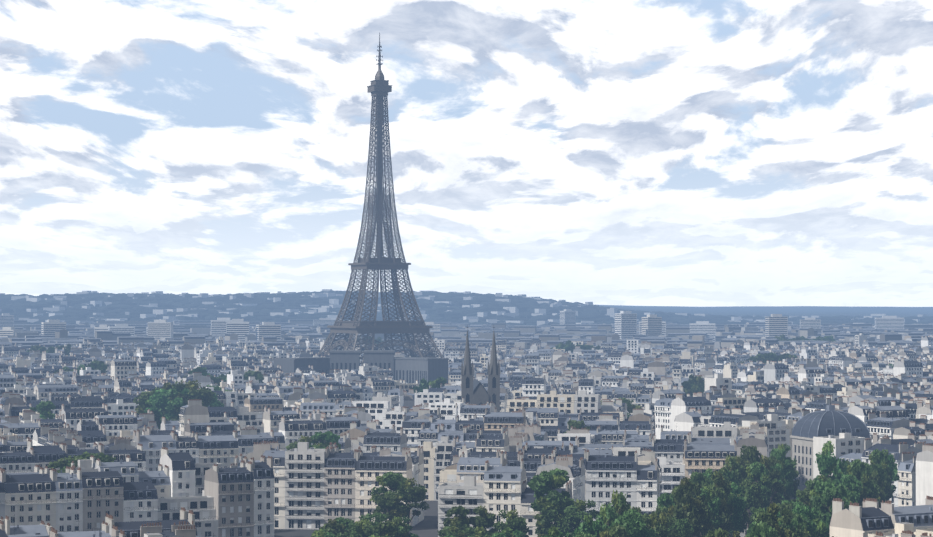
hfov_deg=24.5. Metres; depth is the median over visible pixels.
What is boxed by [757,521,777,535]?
tree
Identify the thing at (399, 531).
tree
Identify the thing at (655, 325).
distant high rises
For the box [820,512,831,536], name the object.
tree
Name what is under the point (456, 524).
tree
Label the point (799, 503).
tree
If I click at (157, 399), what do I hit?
tree
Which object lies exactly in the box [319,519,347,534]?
tree
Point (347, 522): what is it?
tree
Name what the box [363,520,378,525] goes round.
tree
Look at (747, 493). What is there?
tree
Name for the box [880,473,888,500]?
tree
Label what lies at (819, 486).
tree
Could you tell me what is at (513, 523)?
tree
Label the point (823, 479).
tree
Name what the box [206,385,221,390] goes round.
tree
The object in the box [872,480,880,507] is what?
tree
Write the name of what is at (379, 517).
tree
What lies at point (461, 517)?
tree
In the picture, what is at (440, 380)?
tree
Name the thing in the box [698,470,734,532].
tree
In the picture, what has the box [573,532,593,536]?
tree
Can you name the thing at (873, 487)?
tree
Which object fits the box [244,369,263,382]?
tree
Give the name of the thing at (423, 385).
tree
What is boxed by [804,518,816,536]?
tree
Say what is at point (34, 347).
tree
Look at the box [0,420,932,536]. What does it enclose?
city
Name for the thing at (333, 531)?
tree
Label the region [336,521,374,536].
tree
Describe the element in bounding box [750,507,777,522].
tree
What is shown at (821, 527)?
tree
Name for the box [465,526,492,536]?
tree
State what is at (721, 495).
tree
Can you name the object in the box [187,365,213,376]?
tree
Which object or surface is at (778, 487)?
tree
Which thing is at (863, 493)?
tree
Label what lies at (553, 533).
tree
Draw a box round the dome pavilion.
[790,394,871,492]
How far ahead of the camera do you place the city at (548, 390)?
1280.49 m
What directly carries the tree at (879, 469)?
on the ground
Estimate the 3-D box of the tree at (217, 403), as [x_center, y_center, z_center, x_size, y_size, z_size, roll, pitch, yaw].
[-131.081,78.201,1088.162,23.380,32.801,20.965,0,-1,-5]
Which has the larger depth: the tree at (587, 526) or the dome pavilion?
the dome pavilion
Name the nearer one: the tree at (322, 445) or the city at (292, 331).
the tree at (322, 445)
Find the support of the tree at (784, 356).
on the ground
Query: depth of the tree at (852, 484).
599.40 m
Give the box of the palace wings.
[273,350,448,386]
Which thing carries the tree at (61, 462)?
on the ground
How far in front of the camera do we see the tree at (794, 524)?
475.66 m
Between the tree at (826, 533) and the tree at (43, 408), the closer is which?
the tree at (826, 533)
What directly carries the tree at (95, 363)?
on the ground
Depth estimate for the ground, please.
15851.37 m
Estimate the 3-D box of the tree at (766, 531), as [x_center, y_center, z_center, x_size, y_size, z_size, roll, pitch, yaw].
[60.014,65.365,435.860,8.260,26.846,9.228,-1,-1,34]
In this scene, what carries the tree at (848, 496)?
on the ground
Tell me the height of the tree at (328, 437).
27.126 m
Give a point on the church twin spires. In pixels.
(474, 391)
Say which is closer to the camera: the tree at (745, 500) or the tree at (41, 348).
the tree at (745, 500)
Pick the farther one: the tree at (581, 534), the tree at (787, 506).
the tree at (787, 506)
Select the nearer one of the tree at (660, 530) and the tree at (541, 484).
the tree at (660, 530)
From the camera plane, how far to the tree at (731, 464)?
656.65 m
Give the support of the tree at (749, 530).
on the ground
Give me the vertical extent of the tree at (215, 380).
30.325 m
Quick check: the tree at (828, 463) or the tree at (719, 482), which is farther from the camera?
the tree at (828, 463)
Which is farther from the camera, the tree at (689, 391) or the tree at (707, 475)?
the tree at (689, 391)
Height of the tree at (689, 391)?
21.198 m
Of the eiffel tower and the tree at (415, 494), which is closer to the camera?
the tree at (415, 494)
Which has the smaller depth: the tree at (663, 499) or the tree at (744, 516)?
the tree at (663, 499)
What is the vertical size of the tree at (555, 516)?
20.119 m
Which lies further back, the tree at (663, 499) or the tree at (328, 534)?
the tree at (663, 499)
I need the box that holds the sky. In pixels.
[0,0,932,306]
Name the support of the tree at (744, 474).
on the ground
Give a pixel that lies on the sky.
(687, 153)
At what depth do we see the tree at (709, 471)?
630.89 m
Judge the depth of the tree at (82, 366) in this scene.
1685.53 m
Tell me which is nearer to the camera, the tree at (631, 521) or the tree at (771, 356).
the tree at (631, 521)
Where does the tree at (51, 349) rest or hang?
on the ground
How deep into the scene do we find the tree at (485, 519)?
573.40 m
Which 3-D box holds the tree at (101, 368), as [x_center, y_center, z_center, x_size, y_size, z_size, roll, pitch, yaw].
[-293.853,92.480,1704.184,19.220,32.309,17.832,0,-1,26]
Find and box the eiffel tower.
[318,33,443,365]
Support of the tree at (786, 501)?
on the ground
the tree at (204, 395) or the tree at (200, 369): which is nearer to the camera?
the tree at (204, 395)
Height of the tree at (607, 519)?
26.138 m
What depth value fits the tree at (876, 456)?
680.68 m
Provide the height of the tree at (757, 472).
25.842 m
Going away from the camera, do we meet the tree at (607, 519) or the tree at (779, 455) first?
the tree at (607, 519)
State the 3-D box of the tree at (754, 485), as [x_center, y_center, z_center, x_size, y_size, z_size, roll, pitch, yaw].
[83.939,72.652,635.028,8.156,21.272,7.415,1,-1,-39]
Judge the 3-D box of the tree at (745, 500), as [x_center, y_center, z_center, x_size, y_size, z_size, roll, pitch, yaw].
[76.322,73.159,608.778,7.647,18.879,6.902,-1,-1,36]
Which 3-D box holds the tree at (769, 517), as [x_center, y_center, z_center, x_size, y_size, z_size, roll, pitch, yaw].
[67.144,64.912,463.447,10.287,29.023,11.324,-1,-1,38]
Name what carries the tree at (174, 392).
on the ground
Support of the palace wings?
on the ground
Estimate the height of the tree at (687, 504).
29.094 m
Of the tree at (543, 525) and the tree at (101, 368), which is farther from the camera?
the tree at (101, 368)
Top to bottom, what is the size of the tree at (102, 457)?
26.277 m
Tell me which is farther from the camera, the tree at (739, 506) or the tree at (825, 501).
the tree at (739, 506)
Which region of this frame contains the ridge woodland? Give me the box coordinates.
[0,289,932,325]
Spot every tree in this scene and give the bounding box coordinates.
[26,345,45,351]
[29,401,55,418]
[35,346,45,351]
[46,345,60,352]
[47,455,85,472]
[59,344,70,354]
[77,364,94,374]
[77,451,115,461]
[91,360,107,371]
[96,365,105,372]
[133,391,160,424]
[144,389,178,424]
[151,382,184,420]
[155,384,189,421]
[159,380,214,420]
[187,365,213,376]
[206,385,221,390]
[210,377,219,385]
[211,392,223,406]
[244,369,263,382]
[286,435,322,449]
[309,431,340,449]
[310,528,325,536]
[313,442,328,447]
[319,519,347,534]
[324,532,334,536]
[325,528,338,536]
[335,517,355,531]
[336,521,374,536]
[357,512,388,525]
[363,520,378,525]
[365,521,395,536]
[370,471,409,516]
[372,491,406,522]
[374,522,405,536]
[384,519,407,536]
[386,478,429,533]
[390,516,417,536]
[410,378,439,392]
[426,376,446,388]
[437,526,465,536]
[440,521,472,536]
[443,505,470,535]
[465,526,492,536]
[468,505,496,535]
[492,509,528,536]
[492,528,525,536]
[527,468,574,524]
[535,493,579,534]
[535,518,571,536]
[541,526,572,536]
[557,340,573,352]
[561,499,599,535]
[567,419,589,430]
[573,515,602,536]
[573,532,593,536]
[579,344,589,349]
[592,503,618,530]
[599,523,629,536]
[600,489,629,517]
[612,509,656,536]
[614,397,642,418]
[632,506,641,515]
[641,513,649,528]
[642,513,667,536]
[649,514,679,536]
[652,506,669,528]
[656,492,685,519]
[657,493,674,510]
[667,518,693,536]
[668,477,707,536]
[681,374,704,392]
[685,388,700,395]
[689,471,710,536]
[690,383,703,392]
[691,506,713,536]
[695,484,730,536]
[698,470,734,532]
[700,472,710,479]
[700,486,722,536]
[702,528,729,536]
[704,467,718,484]
[718,454,740,534]
[721,467,739,485]
[725,482,745,536]
[728,493,748,536]
[729,494,748,532]
[732,455,747,478]
[733,531,740,536]
[738,445,761,468]
[739,479,763,525]
[739,486,758,534]
[744,521,756,536]
[746,462,771,510]
[748,525,777,536]
[750,472,771,502]
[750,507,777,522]
[753,357,764,362]
[755,502,802,536]
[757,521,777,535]
[758,455,785,505]
[761,352,782,363]
[761,458,784,502]
[764,478,790,503]
[770,444,796,495]
[770,447,793,494]
[776,502,793,517]
[777,353,794,359]
[777,510,808,536]
[778,518,805,536]
[781,500,797,507]
[786,465,799,499]
[791,489,812,508]
[792,504,829,536]
[793,501,806,508]
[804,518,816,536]
[805,479,817,493]
[807,510,829,536]
[809,479,846,513]
[812,486,841,536]
[814,441,847,484]
[817,475,828,485]
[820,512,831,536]
[841,474,861,502]
[844,493,853,502]
[845,459,876,495]
[846,481,867,507]
[847,459,873,502]
[867,463,886,502]
[869,449,890,496]
[870,470,884,507]
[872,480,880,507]
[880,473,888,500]
[882,449,899,492]
[883,466,892,500]
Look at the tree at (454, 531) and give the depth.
547.22 m
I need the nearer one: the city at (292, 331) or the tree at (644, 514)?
the tree at (644, 514)
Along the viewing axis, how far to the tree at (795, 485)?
708.28 m
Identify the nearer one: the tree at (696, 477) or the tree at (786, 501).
the tree at (786, 501)
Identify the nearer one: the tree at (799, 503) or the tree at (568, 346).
the tree at (799, 503)
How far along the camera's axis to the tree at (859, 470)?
618.08 m
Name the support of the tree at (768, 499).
on the ground
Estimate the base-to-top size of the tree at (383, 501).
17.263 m
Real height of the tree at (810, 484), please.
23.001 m
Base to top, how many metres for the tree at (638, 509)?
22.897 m
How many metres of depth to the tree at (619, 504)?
503.23 m
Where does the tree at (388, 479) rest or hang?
on the ground
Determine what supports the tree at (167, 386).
on the ground
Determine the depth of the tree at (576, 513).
589.17 m
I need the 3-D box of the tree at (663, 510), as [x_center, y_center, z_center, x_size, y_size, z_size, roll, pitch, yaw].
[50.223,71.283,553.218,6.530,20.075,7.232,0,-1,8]
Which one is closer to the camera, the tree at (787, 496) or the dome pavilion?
the tree at (787, 496)
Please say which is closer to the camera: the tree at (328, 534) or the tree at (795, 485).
the tree at (328, 534)
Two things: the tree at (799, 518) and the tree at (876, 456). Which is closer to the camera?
the tree at (799, 518)
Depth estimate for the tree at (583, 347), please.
2486.53 m
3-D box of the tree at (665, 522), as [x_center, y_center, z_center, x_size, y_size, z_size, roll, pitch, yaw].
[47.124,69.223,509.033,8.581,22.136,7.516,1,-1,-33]
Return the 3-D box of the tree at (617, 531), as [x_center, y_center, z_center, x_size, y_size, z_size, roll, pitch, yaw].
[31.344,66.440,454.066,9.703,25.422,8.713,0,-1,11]
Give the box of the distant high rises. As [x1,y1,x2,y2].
[0,309,903,341]
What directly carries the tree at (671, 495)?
on the ground
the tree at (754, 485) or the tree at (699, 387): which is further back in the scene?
the tree at (699, 387)
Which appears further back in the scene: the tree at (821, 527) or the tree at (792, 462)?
the tree at (792, 462)
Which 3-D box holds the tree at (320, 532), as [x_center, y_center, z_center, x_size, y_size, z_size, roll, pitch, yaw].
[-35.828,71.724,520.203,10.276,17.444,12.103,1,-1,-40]
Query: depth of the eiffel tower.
1968.54 m
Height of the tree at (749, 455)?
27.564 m
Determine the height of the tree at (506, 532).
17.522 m
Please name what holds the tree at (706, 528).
on the ground
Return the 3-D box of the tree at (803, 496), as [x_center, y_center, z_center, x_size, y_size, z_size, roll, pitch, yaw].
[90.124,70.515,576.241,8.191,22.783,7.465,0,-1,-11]
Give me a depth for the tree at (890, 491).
689.10 m
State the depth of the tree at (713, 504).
562.11 m
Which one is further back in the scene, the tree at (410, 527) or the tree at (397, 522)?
the tree at (410, 527)
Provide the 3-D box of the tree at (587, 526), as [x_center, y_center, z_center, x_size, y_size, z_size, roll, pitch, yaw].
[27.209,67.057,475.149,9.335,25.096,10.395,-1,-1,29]
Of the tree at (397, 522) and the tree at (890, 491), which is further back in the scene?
the tree at (890, 491)
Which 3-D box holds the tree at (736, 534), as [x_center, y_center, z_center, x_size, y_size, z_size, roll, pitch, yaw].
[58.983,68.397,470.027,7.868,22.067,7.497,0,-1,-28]
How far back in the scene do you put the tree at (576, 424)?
895.90 m
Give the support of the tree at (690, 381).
on the ground
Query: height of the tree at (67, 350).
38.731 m
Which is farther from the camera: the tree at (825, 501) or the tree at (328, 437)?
the tree at (328, 437)
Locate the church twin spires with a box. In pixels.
[461,327,499,411]
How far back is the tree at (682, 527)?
525.90 m
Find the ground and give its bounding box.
[33,300,932,536]
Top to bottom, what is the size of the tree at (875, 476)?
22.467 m
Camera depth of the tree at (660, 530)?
489.75 m
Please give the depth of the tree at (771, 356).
2021.11 m
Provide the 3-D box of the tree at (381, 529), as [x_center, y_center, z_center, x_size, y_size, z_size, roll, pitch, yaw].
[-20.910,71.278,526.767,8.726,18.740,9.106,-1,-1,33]
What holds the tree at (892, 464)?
on the ground
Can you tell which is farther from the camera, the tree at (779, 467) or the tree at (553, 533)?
the tree at (779, 467)
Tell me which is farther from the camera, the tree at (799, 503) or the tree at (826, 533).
the tree at (799, 503)
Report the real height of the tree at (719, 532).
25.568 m
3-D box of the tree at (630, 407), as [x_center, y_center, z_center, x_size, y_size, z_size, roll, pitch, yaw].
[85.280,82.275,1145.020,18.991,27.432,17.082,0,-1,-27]
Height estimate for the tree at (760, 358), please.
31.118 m
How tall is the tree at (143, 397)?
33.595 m
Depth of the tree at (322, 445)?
795.09 m
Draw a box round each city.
[0,320,932,349]
[0,333,932,459]
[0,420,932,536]
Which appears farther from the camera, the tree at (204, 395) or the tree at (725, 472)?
the tree at (204, 395)
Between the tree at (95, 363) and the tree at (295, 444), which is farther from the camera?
the tree at (95, 363)

